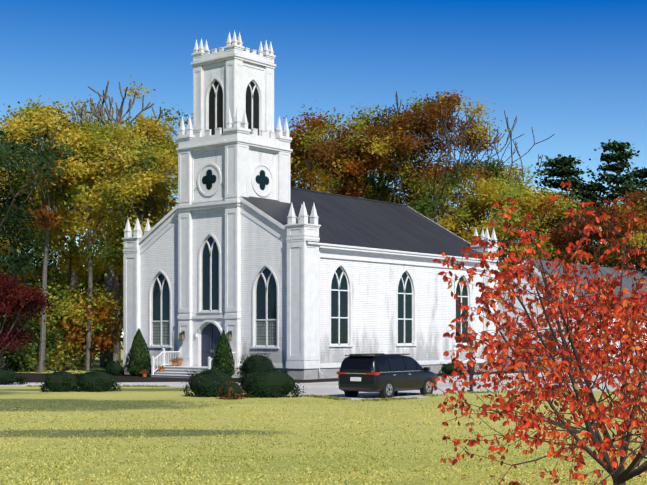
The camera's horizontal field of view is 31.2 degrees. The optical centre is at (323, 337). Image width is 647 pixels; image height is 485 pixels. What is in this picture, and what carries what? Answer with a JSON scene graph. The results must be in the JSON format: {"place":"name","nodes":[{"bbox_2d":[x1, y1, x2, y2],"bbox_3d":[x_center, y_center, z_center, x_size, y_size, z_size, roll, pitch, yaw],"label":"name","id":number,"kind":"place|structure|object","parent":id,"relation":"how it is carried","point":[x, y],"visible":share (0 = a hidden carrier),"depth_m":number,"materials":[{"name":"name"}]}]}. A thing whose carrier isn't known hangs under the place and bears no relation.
{"place":"outdoors","nodes":[
{"label":"outdoors","id":0,"kind":"place"},
{"bbox_2d":[0,341,646,484],"bbox_3d":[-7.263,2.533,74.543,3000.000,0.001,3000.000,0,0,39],"label":"lawn ground","id":1,"kind":"structure","parent":0,"point":[133,394],"depth_m":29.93,"materials":[{"name":"green plant"}]},
{"bbox_2d":[0,141,61,368],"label":"tree","id":2,"kind":"object","parent":1,"relation":"on","point":[16,240],"visible":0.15,"depth_m":93.48,"materials":[{"name":"green plant"}]},
{"bbox_2d":[0,174,68,364],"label":"tree","id":3,"kind":"object","parent":1,"relation":"on","point":[39,268],"depth_m":104.93,"materials":[{"name":"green plant"}]},
{"bbox_2d":[19,260,64,359],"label":"tree","id":4,"kind":"object","parent":1,"relation":"on","point":[41,277],"depth_m":115.24,"materials":[{"name":"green plant"}]},
{"bbox_2d":[0,274,93,366],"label":"tree","id":5,"kind":"object","parent":1,"relation":"on","point":[51,289],"visible":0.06,"depth_m":88.10,"materials":[{"name":"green plant"}]},
{"bbox_2d":[1,189,93,364],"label":"tree","id":6,"kind":"object","parent":1,"relation":"on","point":[60,276],"visible":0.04,"depth_m":106.63,"materials":[{"name":"green plant"}]},
{"bbox_2d":[3,121,96,366],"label":"tree","id":7,"kind":"object","parent":1,"relation":"on","point":[74,281],"visible":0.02,"depth_m":99.98,"materials":[{"name":"brown plant"}]},
{"bbox_2d":[7,159,101,365],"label":"tree","id":8,"kind":"object","parent":1,"relation":"on","point":[70,258],"visible":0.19,"depth_m":95.29,"materials":[{"name":"green plant"}]},
{"bbox_2d":[0,95,119,372],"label":"tree","id":9,"kind":"object","parent":1,"relation":"on","point":[42,121],"visible":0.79,"depth_m":82.66,"materials":[{"name":"yellow plant"}]},
{"bbox_2d":[36,370,84,391],"bbox_3d":[-12.251,2.036,54.461,2.515,1.045,2.235,0,0,-2],"label":"shrub","id":10,"kind":"object","parent":1,"relation":"on","point":[61,381],"visible":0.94,"depth_m":53.78,"materials":[{"name":"green plant"}]},
{"bbox_2d":[18,180,106,363],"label":"tree","id":11,"kind":"object","parent":1,"relation":"on","point":[62,244],"visible":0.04,"depth_m":108.06,"materials":[{"name":"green plant"}]},
{"bbox_2d":[34,282,122,369],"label":"tree","id":12,"kind":"object","parent":1,"relation":"on","point":[73,305],"visible":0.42,"depth_m":87.73,"materials":[{"name":"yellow plant"}]},
{"bbox_2d":[39,274,122,370],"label":"tree","id":13,"kind":"object","parent":1,"relation":"on","point":[99,342],"visible":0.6,"depth_m":87.80,"materials":[{"name":"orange plant"}]},
{"bbox_2d":[49,200,122,363],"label":"tree","id":14,"kind":"object","parent":1,"relation":"on","point":[95,270],"visible":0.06,"depth_m":110.43,"materials":[{"name":"green plant"}]},
{"bbox_2d":[36,112,135,360],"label":"tree","id":15,"kind":"object","parent":1,"relation":"on","point":[116,347],"visible":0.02,"depth_m":101.94,"materials":[{"name":"brown plant"}]},
{"bbox_2d":[49,269,122,302],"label":"tree","id":16,"kind":"object","parent":1,"relation":"on","point":[86,283],"visible":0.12,"depth_m":113.62,"materials":[{"name":"green plant"}]},
{"bbox_2d":[29,116,155,370],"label":"tree","id":17,"kind":"object","parent":1,"relation":"on","point":[102,155],"visible":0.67,"depth_m":85.44,"materials":[{"name":"yellow plant"}]},
{"bbox_2d":[0,76,192,366],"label":"tree","id":18,"kind":"object","parent":1,"relation":"on","point":[109,283],"visible":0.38,"depth_m":97.86,"materials":[{"name":"brown plant"}]},
{"bbox_2d":[72,370,124,391],"bbox_3d":[-10.694,2.038,54.415,2.310,1.036,2.414,0,0,-33],"label":"shrub","id":19,"kind":"object","parent":1,"relation":"on","point":[95,381],"visible":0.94,"depth_m":53.87,"materials":[{"name":"green plant"}]},
{"bbox_2d":[81,268,122,333],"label":"tree","id":20,"kind":"object","parent":1,"relation":"on","point":[102,275],"visible":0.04,"depth_m":115.80,"materials":[{"name":"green plant"}]},
{"bbox_2d":[82,250,122,352],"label":"tree","id":21,"kind":"object","parent":1,"relation":"on","point":[103,286],"visible":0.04,"depth_m":116.96,"materials":[{"name":"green plant"}]},
{"bbox_2d":[86,214,122,363],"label":"tree","id":22,"kind":"object","parent":1,"relation":"on","point":[120,301],"visible":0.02,"depth_m":110.94,"materials":[{"name":"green plant"}]},
{"bbox_2d":[72,117,177,277],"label":"tree","id":23,"kind":"object","parent":1,"relation":"on","point":[159,159],"visible":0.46,"depth_m":89.58,"materials":[{"name":"yellow plant"}]},
{"bbox_2d":[92,112,178,239],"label":"tree","id":24,"kind":"object","parent":1,"relation":"on","point":[151,134],"visible":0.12,"depth_m":100.39,"materials":[{"name":"yellow plant"}]},
{"bbox_2d":[105,123,178,222],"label":"tree","id":25,"kind":"object","parent":1,"relation":"on","point":[170,144],"visible":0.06,"depth_m":103.84,"materials":[{"name":"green plant"}]},
{"bbox_2d":[148,166,177,199],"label":"tree","id":26,"kind":"object","parent":1,"relation":"on","point":[173,187],"visible":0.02,"depth_m":107.77,"materials":[{"name":"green plant"}]},
{"bbox_2d":[177,369,235,397],"bbox_3d":[-4.819,1.951,49.903,2.627,1.214,2.546,0,0,-28],"label":"lawn shrub","id":27,"kind":"object","parent":1,"relation":"on","point":[208,383],"visible":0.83,"depth_m":49.18,"materials":[{"name":"green plant"}]},
{"bbox_2d":[216,381,250,399],"bbox_3d":[-3.760,2.168,47.519,1.331,0.767,1.183,0,0,39],"label":"red shrub","id":28,"kind":"object","parent":1,"relation":"on","point":[231,390],"visible":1,"depth_m":47.19,"materials":[{"name":"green plant"}]},
{"bbox_2d":[14,371,524,382],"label":"bed soil","id":29,"kind":"structure","parent":1,"relation":"on","point":[36,377],"depth_m":69.61,"materials":[{"name":"brown soil"}]},
{"bbox_2d":[0,175,45,270],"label":"tree","id":30,"kind":"object","parent":29,"relation":"on","point":[8,201],"visible":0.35,"depth_m":84.01,"materials":[{"name":"green plant"}]},
{"bbox_2d":[0,271,62,359],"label":"red maple tree","id":31,"kind":"object","parent":29,"relation":"on","point":[30,299],"visible":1,"depth_m":66.25,"materials":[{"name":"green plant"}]},
{"bbox_2d":[0,309,69,372],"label":"tree","id":32,"kind":"object","parent":29,"relation":"on","point":[28,355],"visible":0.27,"depth_m":84.20,"materials":[{"name":"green plant"}]},
{"bbox_2d":[0,118,82,285],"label":"tree","id":33,"kind":"object","parent":29,"relation":"on","point":[12,153],"visible":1,"depth_m":77.25,"materials":[{"name":"green plant"}]},
{"bbox_2d":[103,361,124,375],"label":"yew shrub","id":34,"kind":"object","parent":29,"relation":"on","point":[115,368],"visible":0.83,"depth_m":76.45,"materials":[{"name":"green plant"}]},
{"bbox_2d":[107,334,122,360],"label":"tree","id":35,"kind":"object","parent":29,"relation":"on","point":[113,347],"depth_m":85.79,"materials":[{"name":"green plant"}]},
{"bbox_2d":[68,165,177,278],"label":"tree","id":36,"kind":"object","parent":29,"relation":"on","point":[143,193],"visible":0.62,"depth_m":84.45,"materials":[{"name":"yellow plant"}]},
{"bbox_2d":[124,328,150,375],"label":"conical shrub","id":37,"kind":"object","parent":29,"relation":"on","point":[138,358],"visible":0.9,"depth_m":75.43,"materials":[{"name":"green plant"}]},
{"bbox_2d":[139,364,156,376],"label":"small yew shrub","id":38,"kind":"object","parent":29,"relation":"on","point":[147,367],"visible":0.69,"depth_m":74.44,"materials":[{"name":"plant"}]},
{"bbox_2d":[140,357,183,376],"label":"potted mums","id":39,"kind":"object","parent":29,"relation":"on","point":[178,362],"visible":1,"depth_m":74.66,"materials":[{"name":"brown ceramic"}]},
{"bbox_2d":[212,330,234,376],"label":"conical shrub","id":40,"kind":"object","parent":29,"relation":"on","point":[223,358],"visible":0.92,"depth_m":70.26,"materials":[{"name":"green plant"}]},
{"bbox_2d":[235,353,276,379],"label":"bush","id":41,"kind":"object","parent":29,"relation":"on","point":[256,362],"visible":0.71,"depth_m":68.87,"materials":[{"name":"green plant"}]},
{"bbox_2d":[122,30,498,379],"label":"church","id":42,"kind":"structure","parent":29,"relation":"on","point":[245,246],"depth_m":75.05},
{"bbox_2d":[437,362,463,374],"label":"shrub","id":43,"kind":"object","parent":29,"relation":"on","point":[448,368],"visible":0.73,"depth_m":78.98,"materials":[{"name":"green plant"}]},
{"bbox_2d":[234,368,305,397],"bbox_3d":[-2.488,1.928,49.412,3.513,1.262,2.710,0,0,-2],"label":"lawn shrub","id":44,"kind":"object","parent":1,"relation":"on","point":[267,382],"visible":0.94,"depth_m":48.73,"materials":[{"name":"green plant"}]},
{"bbox_2d":[26,385,573,400],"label":"verge grass","id":45,"kind":"structure","parent":1,"relation":"on","point":[365,399],"depth_m":49.59,"materials":[{"name":"green plant"}]},
{"bbox_2d":[275,123,396,194],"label":"tree","id":46,"kind":"object","parent":1,"relation":"on","point":[294,163],"visible":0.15,"depth_m":106.74,"materials":[{"name":"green plant"}]},
{"bbox_2d":[290,132,384,195],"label":"tree","id":47,"kind":"object","parent":1,"relation":"on","point":[338,178],"visible":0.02,"depth_m":112.76,"materials":[{"name":"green plant"}]},
{"bbox_2d":[283,104,398,202],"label":"tree","id":48,"kind":"object","parent":1,"relation":"on","point":[307,138],"visible":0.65,"depth_m":103.47,"materials":[{"name":"brown plant"}]},
{"bbox_2d":[316,163,413,207],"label":"tree","id":49,"kind":"object","parent":1,"relation":"on","point":[375,176],"visible":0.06,"depth_m":121.15,"materials":[{"name":"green plant"}]},
{"bbox_2d":[302,100,456,215],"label":"tree","id":50,"kind":"object","parent":1,"relation":"on","point":[357,125],"visible":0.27,"depth_m":107.21,"materials":[{"name":"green plant"}]},
{"bbox_2d":[325,107,449,218],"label":"tree","id":51,"kind":"object","parent":1,"relation":"on","point":[382,138],"visible":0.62,"depth_m":103.71,"materials":[{"name":"brown plant"}]},
{"bbox_2d":[360,162,475,219],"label":"tree","id":52,"kind":"object","parent":1,"relation":"on","point":[430,176],"visible":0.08,"depth_m":125.48,"materials":[{"name":"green plant"}]},
{"bbox_2d":[376,89,509,240],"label":"tree","id":53,"kind":"object","parent":1,"relation":"on","point":[436,110],"visible":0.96,"depth_m":104.82,"materials":[{"name":"orange plant"}]},
{"bbox_2d":[393,110,554,240],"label":"tree","id":54,"kind":"object","parent":1,"relation":"on","point":[456,139],"visible":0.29,"depth_m":113.05,"materials":[{"name":"brown plant"}]},
{"bbox_2d":[430,155,545,262],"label":"tree","id":55,"kind":"object","parent":1,"relation":"on","point":[492,167],"visible":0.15,"depth_m":116.45,"materials":[{"name":"yellow plant"}]},
{"bbox_2d":[353,465,646,484],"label":"fallen leaves","id":56,"kind":"object","parent":1,"relation":"on","point":[532,477],"visible":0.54,"depth_m":20.63,"materials":[{"name":"red plant"}]},
{"bbox_2d":[431,170,570,272],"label":"tree","id":57,"kind":"object","parent":1,"relation":"on","point":[491,195],"visible":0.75,"depth_m":102.82,"materials":[{"name":"yellow plant"}]},
{"bbox_2d":[430,177,646,484],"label":"dogwood tree","id":58,"kind":"object","parent":1,"relation":"on","point":[623,312],"visible":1,"depth_m":17.92,"materials":[{"name":"red plant"}]},
{"bbox_2d":[481,187,596,264],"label":"tree","id":59,"kind":"object","parent":1,"relation":"on","point":[565,203],"visible":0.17,"depth_m":109.37,"materials":[{"name":"yellow plant"}]},
{"bbox_2d":[526,154,599,262],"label":"pine","id":60,"kind":"object","parent":1,"relation":"on","point":[564,167],"visible":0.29,"depth_m":113.97,"materials":[{"name":"green plant"}]},
{"bbox_2d":[497,258,646,371],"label":"parish hall","id":61,"kind":"structure","parent":1,"relation":"on","point":[627,283],"depth_m":87.24,"materials":[{"name":"white wood"}]},
{"bbox_2d":[541,196,646,275],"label":"tree","id":62,"kind":"object","parent":1,"relation":"on","point":[562,237],"visible":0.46,"depth_m":100.35,"materials":[{"name":"brown plant"}]},
{"bbox_2d":[571,180,626,265],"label":"pine","id":63,"kind":"object","parent":1,"relation":"on","point":[584,187],"visible":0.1,"depth_m":121.98,"materials":[{"name":"green plant"}]},
{"bbox_2d":[580,139,646,270],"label":"pine","id":64,"kind":"object","parent":1,"relation":"on","point":[619,155],"visible":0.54,"depth_m":116.16,"materials":[{"name":"green plant"}]},
{"bbox_2d":[589,185,646,270],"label":"tree","id":65,"kind":"object","parent":1,"relation":"on","point":[639,207],"visible":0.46,"depth_m":104.24,"materials":[{"name":"yellow plant"}]},
{"bbox_2d":[617,167,646,270],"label":"pine","id":66,"kind":"object","parent":1,"relation":"on","point":[642,175],"visible":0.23,"depth_m":124.16,"materials":[{"name":"green plant"}]},
{"bbox_2d":[0,371,646,400],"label":"drive gravel","id":67,"kind":"structure","parent":0,"point":[325,388],"depth_m":59.57,"materials":[{"name":"grey gravel"}]},
{"bbox_2d":[0,368,30,384],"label":"shrub","id":68,"kind":"object","parent":67,"relation":"on","point":[7,377],"visible":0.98,"depth_m":61.75,"materials":[{"name":"green plant"}]},
{"bbox_2d":[337,353,436,397],"bbox_3d":[2.874,1.650,50.188,2.400,1.894,5.235,0,0,36],"label":"minivan","id":69,"kind":"object","parent":67,"relation":"on","point":[387,375],"visible":0.96,"depth_m":48.48,"materials":[{"name":"black paint"}]},
{"bbox_2d":[0,0,646,336],"label":"sky","id":70,"kind":"structure","parent":0,"point":[575,71],"materials":[{"name":"blue"}]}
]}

